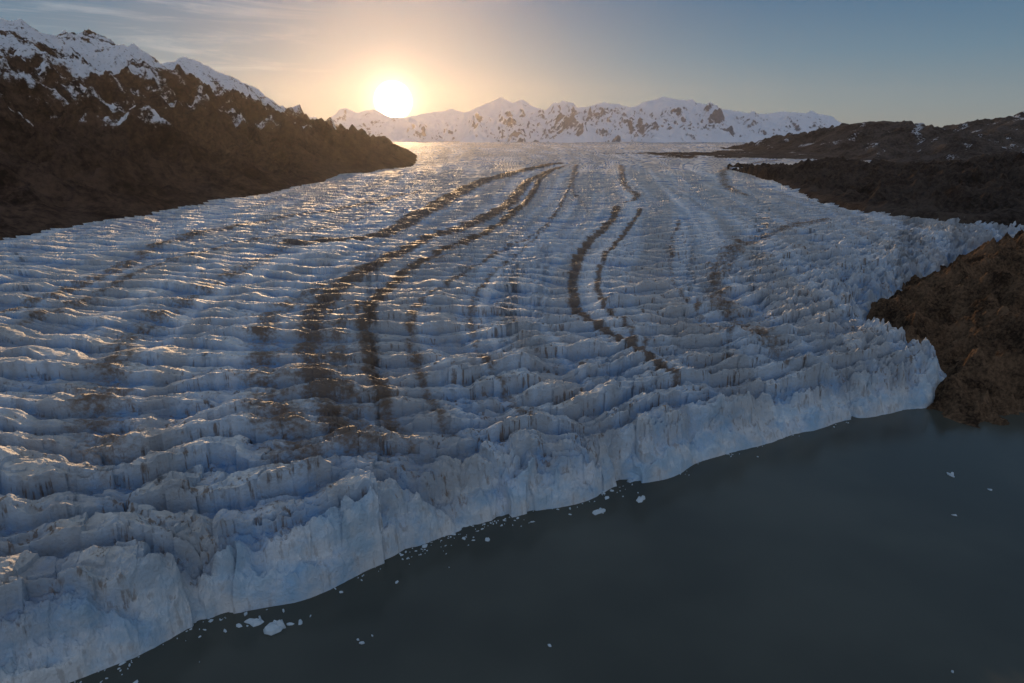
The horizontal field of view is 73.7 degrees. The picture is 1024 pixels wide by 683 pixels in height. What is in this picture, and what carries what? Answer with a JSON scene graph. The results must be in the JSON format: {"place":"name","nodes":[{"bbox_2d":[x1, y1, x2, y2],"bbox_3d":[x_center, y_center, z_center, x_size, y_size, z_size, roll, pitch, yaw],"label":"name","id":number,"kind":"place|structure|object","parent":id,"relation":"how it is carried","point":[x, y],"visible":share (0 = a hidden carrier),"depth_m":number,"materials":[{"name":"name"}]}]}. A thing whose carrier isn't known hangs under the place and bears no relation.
{"place":"outdoors","nodes":[
{"label":"outdoors","id":0,"kind":"place"},
{"bbox_2d":[0,18,416,239],"bbox_3d":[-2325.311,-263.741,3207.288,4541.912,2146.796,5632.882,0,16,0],"label":"rocky mountain","id":1,"kind":"structure","parent":0,"point":[94,126],"depth_m":1484.22,"materials":[{"name":"brown stone"}]},
{"bbox_2d":[0,141,1023,682],"bbox_3d":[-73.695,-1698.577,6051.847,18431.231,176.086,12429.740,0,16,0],"label":"glacier","id":2,"kind":"object","parent":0,"point":[214,407],"visible":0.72,"depth_m":381.61,"materials":[{"name":"white ice"}]},
{"bbox_2d":[0,0,1023,126],"label":"sky","id":3,"kind":"structure","parent":0,"point":[939,63],"materials":[{"name":"blue"}]},
{"bbox_2d":[70,407,1023,682],"bbox_3d":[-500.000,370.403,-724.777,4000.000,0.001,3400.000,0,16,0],"label":"lake","id":4,"kind":"structure","parent":0,"point":[854,549],"depth_m":237.50,"materials":[{"name":"liquid"}]},
{"bbox_2d":[244,616,263,626],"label":"ice floe","id":5,"kind":"object","parent":4,"relation":"on","point":[252,622],"visible":1,"depth_m":220.65,"materials":[{"name":"white ice"}]},
{"bbox_2d":[263,620,285,635],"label":"ice floe","id":6,"kind":"object","parent":4,"relation":"on","point":[274,627],"visible":1,"depth_m":217.01,"materials":[{"name":"white ice"}]},
{"bbox_2d":[74,417,991,682],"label":"brash ice","id":7,"kind":"structure","parent":4,"relation":"on","point":[238,625],"depth_m":254.47,"materials":[{"name":"white ice"}]},
{"bbox_2d":[592,508,605,514],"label":"ice floe","id":8,"kind":"object","parent":4,"relation":"on","point":[598,511],"visible":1,"depth_m":286.12,"materials":[{"name":"white ice"}]},
{"bbox_2d":[636,495,644,502],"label":"ice floe","id":9,"kind":"object","parent":4,"relation":"on","point":[640,499],"visible":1,"depth_m":296.22,"materials":[{"name":"white ice"}]},
{"bbox_2d":[309,96,840,142],"bbox_3d":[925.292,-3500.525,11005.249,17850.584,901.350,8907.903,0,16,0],"label":"snowy mountain range","id":10,"kind":"structure","parent":0,"point":[662,119],"depth_m":10421.24,"materials":[{"name":"white snow"}]},
{"bbox_2d":[592,111,1023,162],"bbox_3d":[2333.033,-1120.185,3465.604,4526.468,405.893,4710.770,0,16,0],"label":"rocky hills","id":11,"kind":"structure","parent":0,"point":[902,141],"depth_m":3279.48,"materials":[{"name":"brown stone"}]},
{"bbox_2d":[727,150,1023,227],"bbox_3d":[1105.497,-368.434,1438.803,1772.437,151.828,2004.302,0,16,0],"label":"rocky outcrop","id":12,"kind":"object","parent":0,"point":[986,188],"visible":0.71,"depth_m":1105.29,"materials":[{"name":"brown stone"}]},
{"bbox_2d":[866,229,1023,427],"bbox_3d":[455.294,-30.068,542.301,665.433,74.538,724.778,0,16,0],"label":"rocky shore","id":13,"kind":"structure","parent":0,"point":[963,314],"depth_m":480.37,"materials":[{"name":"brown stone"}]}
]}

